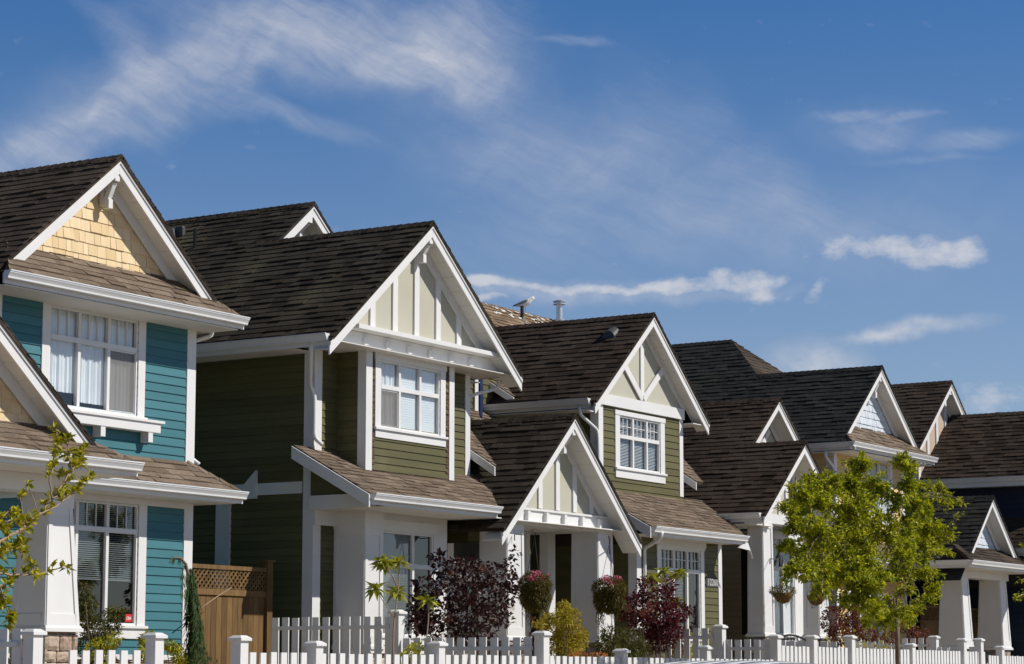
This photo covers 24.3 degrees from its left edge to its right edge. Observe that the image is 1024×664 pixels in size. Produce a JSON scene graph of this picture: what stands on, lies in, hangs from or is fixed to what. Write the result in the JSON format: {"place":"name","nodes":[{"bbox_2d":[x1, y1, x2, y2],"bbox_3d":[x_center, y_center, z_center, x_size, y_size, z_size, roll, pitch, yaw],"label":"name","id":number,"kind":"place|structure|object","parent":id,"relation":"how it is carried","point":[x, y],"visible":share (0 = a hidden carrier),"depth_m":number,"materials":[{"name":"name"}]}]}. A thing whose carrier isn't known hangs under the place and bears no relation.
{"place":"outdoors","nodes":[
{"label":"outdoors","id":0,"kind":"place"},
{"bbox_2d":[187,654,217,663],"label":"shrub","id":1,"kind":"object","parent":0,"point":[208,659],"visible":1,"depth_m":33.67,"materials":[{"name":"plant"}]},
{"bbox_2d":[0,0,1023,413],"label":"sky","id":2,"kind":"structure","parent":0,"point":[805,185],"materials":[{"name":"blue"}]},
{"bbox_2d":[655,660,812,663],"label":"parked car","id":3,"kind":"object","parent":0,"point":[733,662],"visible":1,"depth_m":19.26,"materials":[{"name":"white paint"}]},
{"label":"side yard","id":4,"kind":"structure","parent":0,"visible":0},
{"bbox_2d":[200,587,231,608],"bbox_3d":[-4.823,4.333,38.799,0.020,0.396,1.211,-3,-9,17],"label":"plant stake","id":5,"kind":"object","parent":4,"relation":"on","point":[214,598],"visible":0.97,"depth_m":38.71,"materials":[{"name":"beige wood"}]},
{"bbox_2d":[192,560,275,663],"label":"cedar fence","id":6,"kind":"object","parent":4,"relation":"on","point":[232,612],"visible":0.72,"depth_m":40.07,"materials":[{"name":"brown wood"}]},
{"bbox_2d":[919,605,977,649],"bbox_3d":[11.999,8.623,65.132,0.070,2.210,4.253,-5,-10,32],"label":"cedar fence","id":7,"kind":"object","parent":4,"relation":"on","point":[932,625],"visible":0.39,"depth_m":64.19,"materials":[{"name":"brown wood"}]},
{"bbox_3d":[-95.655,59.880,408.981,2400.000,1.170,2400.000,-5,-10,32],"label":"lawn","id":8,"kind":"structure","parent":0,"visible":0},
{"bbox_2d":[0,629,21,663],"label":"divider fence","id":9,"kind":"object","parent":8,"relation":"on","point":[15,644],"visible":0.87,"depth_m":27.11,"materials":[{"name":"white paint"}]},
{"bbox_2d":[19,629,167,663],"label":"picket fence","id":10,"kind":"object","parent":8,"relation":"on","point":[33,647],"visible":1,"depth_m":27.84,"materials":[{"name":"white paint"}]},
{"bbox_2d":[77,581,130,663],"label":"maple shrub","id":11,"kind":"object","parent":8,"relation":"on","point":[97,639],"visible":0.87,"depth_m":34.99,"materials":[{"name":"green plant"}]},
{"bbox_2d":[0,154,249,663],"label":"teal house","id":12,"kind":"structure","parent":8,"relation":"on","point":[109,301],"depth_m":37.12,"materials":[{"name":"teal wood"}]},
{"bbox_2d":[40,291,164,442],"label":"window","id":13,"kind":"structure","parent":12,"relation":"in","point":[91,359],"depth_m":37.24,"materials":[{"name":"white glass"}]},
{"bbox_2d":[73,492,148,638],"bbox_3d":[-6.506,3.593,36.628,0.129,2.205,2.690,-5,-10,32],"label":"window","id":14,"kind":"structure","parent":12,"relation":"in","point":[109,533],"depth_m":37.19,"materials":[{"name":"white glass"}]},
{"bbox_2d":[136,629,187,663],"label":"shrub","id":15,"kind":"object","parent":8,"relation":"on","point":[177,648],"visible":0.52,"depth_m":34.56,"materials":[{"name":"green plant"}]},
{"bbox_2d":[169,557,208,663],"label":"weeping conifer","id":16,"kind":"object","parent":8,"relation":"on","point":[195,630],"visible":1,"depth_m":34.73,"materials":[{"name":"green plant"}]},
{"bbox_2d":[227,635,535,663],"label":"picket fence","id":17,"kind":"object","parent":8,"relation":"on","point":[314,654],"visible":1,"depth_m":31.96,"materials":[{"name":"white paint"}]},
{"bbox_2d":[361,554,411,663],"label":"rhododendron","id":18,"kind":"object","parent":8,"relation":"on","point":[384,564],"visible":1,"depth_m":37.44,"materials":[{"name":"green plant"}]},
{"bbox_2d":[166,201,642,663],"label":"olive house","id":19,"kind":"structure","parent":8,"relation":"on","point":[342,438],"depth_m":43.08,"materials":[{"name":"green wood"}]},
{"bbox_2d":[373,352,448,446],"bbox_3d":[-1.864,1.244,43.323,0.176,1.525,2.320,-5,-10,32],"label":"window","id":20,"kind":"structure","parent":19,"relation":"in","point":[410,393],"depth_m":43.38,"materials":[{"name":"white glass"}]},
{"bbox_2d":[382,519,440,644],"bbox_3d":[-1.869,4.529,42.948,0.129,2.215,1.940,-5,-10,32],"label":"window","id":21,"kind":"structure","parent":19,"relation":"in","point":[416,540],"depth_m":43.04,"materials":[{"name":"white glass"}]},
{"bbox_2d":[453,567,472,659],"bbox_3d":[-0.972,5.692,47.104,0.080,2.070,0.950,-5,-10,32],"label":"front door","id":22,"kind":"structure","parent":19,"relation":"in","point":[466,652],"depth_m":47.09,"materials":[{"name":"glass"}]},
{"bbox_2d":[454,541,478,558],"bbox_3d":[-0.936,4.313,47.286,0.060,0.350,0.940,-5,-10,32],"label":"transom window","id":23,"kind":"structure","parent":19,"relation":"in","point":[472,547],"depth_m":47.30,"materials":[{"name":"black glass"}]},
{"bbox_2d":[514,529,554,627],"bbox_3d":[0.419,4.568,44.063,0.731,1.837,1.037,0,-8,-2],"label":"hanging basket","id":24,"kind":"object","parent":19,"relation":"hanging from","point":[532,595],"visible":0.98,"depth_m":43.72,"materials":[{"name":"wicker"}]},
{"bbox_2d":[591,536,627,629],"bbox_3d":[2.019,4.940,46.765,0.770,1.840,1.498,-3,-9,22],"label":"hanging basket","id":25,"kind":"object","parent":19,"relation":"hanging from","point":[609,595],"visible":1,"depth_m":46.26,"materials":[{"name":"wicker"}]},
{"bbox_2d":[392,641,423,663],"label":"shrub","id":26,"kind":"object","parent":8,"relation":"on","point":[413,649],"visible":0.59,"depth_m":37.25,"materials":[{"name":"green plant"}]},
{"bbox_2d":[272,610,551,663],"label":"divider fence","id":27,"kind":"object","parent":8,"relation":"on","point":[541,646],"visible":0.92,"depth_m":37.88,"materials":[{"name":"white paint"}]},
{"bbox_2d":[413,594,440,637],"bbox_3d":[-1.347,5.003,37.840,0.456,1.702,0.514,7,-11,-40],"label":"rhododendron","id":28,"kind":"object","parent":8,"relation":"on","point":[424,599],"visible":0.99,"depth_m":37.90,"materials":[{"name":"green plant"}]},
{"bbox_2d":[404,544,522,663],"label":"smoke bush","id":29,"kind":"object","parent":8,"relation":"on","point":[487,582],"visible":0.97,"depth_m":39.74,"materials":[{"name":"purple plant"}]},
{"bbox_2d":[500,616,537,662],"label":"copper shrub","id":30,"kind":"object","parent":8,"relation":"on","point":[528,636],"visible":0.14,"depth_m":41.55,"materials":[{"name":"plant"}]},
{"bbox_2d":[531,598,590,663],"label":"golden shrub","id":31,"kind":"object","parent":8,"relation":"on","point":[568,640],"visible":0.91,"depth_m":41.47,"materials":[{"name":"yellow plant"}]},
{"bbox_2d":[567,651,613,663],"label":"flower bed","id":32,"kind":"object","parent":8,"relation":"on","point":[591,656],"visible":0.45,"depth_m":40.80,"materials":[{"name":"green plant"}]},
{"bbox_2d":[592,623,651,659],"bbox_3d":[1.977,6.012,43.548,0.715,1.383,1.733,-5,-10,32],"label":"green shrub","id":33,"kind":"object","parent":8,"relation":"on","point":[633,646],"visible":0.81,"depth_m":43.41,"materials":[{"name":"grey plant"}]},
{"bbox_2d":[454,300,840,663],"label":"olive house","id":34,"kind":"structure","parent":8,"relation":"on","point":[697,483],"depth_m":52.56,"materials":[{"name":"green wood"}]},
{"bbox_2d":[479,379,483,418],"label":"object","id":35,"kind":"object","parent":34,"relation":"hanging from","point":[481,398],"visible":0.75,"depth_m":49.52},
{"bbox_2d":[512,296,534,311],"bbox_3d":[0.294,-0.711,60.640,0.569,0.414,0.216,1,-8,-8],"label":"gull","id":36,"kind":"object","parent":34,"relation":"on","point":[526,302],"visible":0.99,"depth_m":60.58,"materials":[{"name":"white"}]},
{"bbox_2d":[614,409,667,483],"bbox_3d":[2.466,2.538,52.018,0.879,1.445,2.280,-5,-10,32],"label":"window","id":37,"kind":"structure","parent":34,"relation":"in","point":[639,439],"depth_m":52.13,"materials":[{"name":"white paint"}]},
{"bbox_2d":[656,544,704,646],"bbox_3d":[3.616,5.659,50.998,0.129,2.135,2.200,-5,-10,32],"label":"window","id":38,"kind":"structure","parent":34,"relation":"in","point":[690,558],"depth_m":51.41,"materials":[{"name":"white paint"}]},
{"bbox_2d":[741,530,799,641],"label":"window","id":39,"kind":"structure","parent":34,"relation":"in","point":[786,619],"depth_m":56.77,"materials":[{"name":"white paint"}]},
{"bbox_2d":[767,555,796,607],"bbox_3d":[6.068,5.597,53.360,0.683,1.178,1.016,-2,-8,12],"label":"hanging basket","id":40,"kind":"object","parent":34,"relation":"hanging from","point":[782,597],"visible":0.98,"depth_m":53.09,"materials":[{"name":"wicker"}]},
{"bbox_2d":[618,573,692,662],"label":"smoke bush","id":41,"kind":"object","parent":8,"relation":"on","point":[657,628],"visible":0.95,"depth_m":45.40,"materials":[{"name":"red plant"}]},
{"bbox_2d":[549,645,772,663],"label":"picket fence","id":42,"kind":"object","parent":8,"relation":"on","point":[621,656],"visible":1,"depth_m":38.73,"materials":[{"name":"white paint"}]},
{"bbox_2d":[644,566,691,657],"bbox_3d":[2.982,5.769,45.928,0.572,2.482,1.395,-7,-11,39],"label":"rhododendron","id":43,"kind":"object","parent":8,"relation":"on","point":[680,572],"visible":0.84,"depth_m":45.95,"materials":[{"name":"green plant"}]},
{"bbox_2d":[681,631,710,657],"bbox_3d":[3.860,6.922,50.009,0.587,1.342,1.370,-5,-10,32],"label":"hedge","id":44,"kind":"object","parent":8,"relation":"on","point":[691,650],"visible":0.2,"depth_m":49.72,"materials":[{"name":"green plant"}]},
{"bbox_2d":[638,624,783,663],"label":"divider fence","id":45,"kind":"object","parent":8,"relation":"on","point":[724,648],"visible":0.73,"depth_m":45.33,"materials":[{"name":"white paint"}]},
{"bbox_2d":[760,635,819,663],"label":"divider fence","id":46,"kind":"object","parent":8,"relation":"on","point":[812,641],"visible":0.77,"depth_m":46.46,"materials":[{"name":"white paint"}]},
{"bbox_2d":[781,634,827,641],"bbox_3d":[6.093,6.758,50.374,0.554,0.745,1.639,-5,-10,32],"label":"garden bench","id":47,"kind":"object","parent":8,"relation":"on","point":[787,638],"visible":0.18,"depth_m":50.64,"materials":[{"name":"black metal"}]},
{"bbox_2d":[786,635,856,663],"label":"divider fence","id":48,"kind":"object","parent":8,"relation":"on","point":[849,641],"visible":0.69,"depth_m":48.35,"materials":[{"name":"white paint"}]},
{"bbox_2d":[672,339,1023,663],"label":"yellow house","id":49,"kind":"structure","parent":8,"relation":"on","point":[836,415],"depth_m":62.85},
{"bbox_2d":[807,583,823,608],"bbox_3d":[7.009,5.892,54.957,0.429,1.009,0.440,-5,-10,32],"label":"hanging basket","id":50,"kind":"object","parent":49,"relation":"hanging from","point":[819,600],"visible":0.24,"depth_m":54.79,"materials":[{"name":"wicker"}]},
{"bbox_2d":[848,568,883,648],"bbox_3d":[9.117,7.114,61.409,0.129,2.165,2.260,-5,-10,32],"label":"window","id":51,"kind":"structure","parent":49,"relation":"in","point":[861,615],"depth_m":61.59,"materials":[{"name":"white paint"}]},
{"bbox_2d":[856,458,892,524],"bbox_3d":[9.196,4.180,62.675,0.879,1.735,2.400,-5,-10,32],"label":"window","id":52,"kind":"structure","parent":49,"relation":"in","point":[879,467],"depth_m":63.15,"materials":[{"name":"white paint"}]},
{"bbox_2d":[819,603,880,647],"bbox_3d":[7.569,7.059,53.609,0.730,2.174,3.327,-4,-9,24],"label":"copper bush","id":53,"kind":"object","parent":8,"relation":"on","point":[838,626],"visible":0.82,"depth_m":52.87,"materials":[{"name":"red plant"}]},
{"bbox_2d":[826,626,889,648],"bbox_3d":[8.070,7.710,56.014,0.936,1.625,2.640,-5,-10,32],"label":"garden shrub","id":54,"kind":"object","parent":8,"relation":"on","point":[863,643],"visible":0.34,"depth_m":56.68,"materials":[{"name":"green plant"}]},
{"bbox_2d":[772,449,968,663],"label":"street tree","id":55,"kind":"object","parent":8,"relation":"on","point":[831,568],"visible":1,"depth_m":38.89,"materials":[{"name":"green plant"}]},
{"bbox_2d":[781,643,984,663],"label":"picket fence","id":56,"kind":"object","parent":8,"relation":"on","point":[910,654],"visible":0.94,"depth_m":49.99,"materials":[{"name":"white paint"}]},
{"bbox_2d":[879,621,929,647],"bbox_3d":[9.566,7.809,57.383,0.623,1.804,3.040,-4,-9,27],"label":"copper bush","id":57,"kind":"object","parent":8,"relation":"on","point":[917,633],"visible":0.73,"depth_m":57.23,"materials":[{"name":"red plant"}]},
{"bbox_2d":[855,635,984,663],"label":"divider fence","id":58,"kind":"object","parent":8,"relation":"on","point":[932,642],"visible":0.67,"depth_m":56.90,"materials":[{"name":"white paint"}]},
{"bbox_2d":[942,638,967,663],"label":"divider fence","id":59,"kind":"object","parent":8,"relation":"on","point":[962,645],"visible":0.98,"depth_m":55.02,"materials":[{"name":"white paint"}]},
{"bbox_2d":[891,380,1023,655],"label":"navy house","id":60,"kind":"structure","parent":8,"relation":"on","point":[981,454],"depth_m":67.98,"materials":[{"name":"wood"}]},
{"bbox_2d":[986,646,1023,663],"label":"picket fence","id":61,"kind":"object","parent":8,"relation":"on","point":[1000,657],"visible":1,"depth_m":57.74,"materials":[{"name":"white paint"}]},
{"bbox_2d":[1013,542,1023,600],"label":"street tree","id":62,"kind":"object","parent":8,"relation":"on","point":[1020,595],"visible":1,"depth_m":45.30,"materials":[{"name":"green plant"}]},
{"bbox_3d":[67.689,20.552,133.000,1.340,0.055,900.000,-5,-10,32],"label":"sidewalk","id":63,"kind":"structure","parent":0,"visible":0},
{"bbox_2d":[0,421,97,632],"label":"street tree","id":64,"kind":"object","parent":63,"relation":"on","point":[61,492],"visible":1,"depth_m":19.31,"materials":[{"name":"green plant"}]}
]}

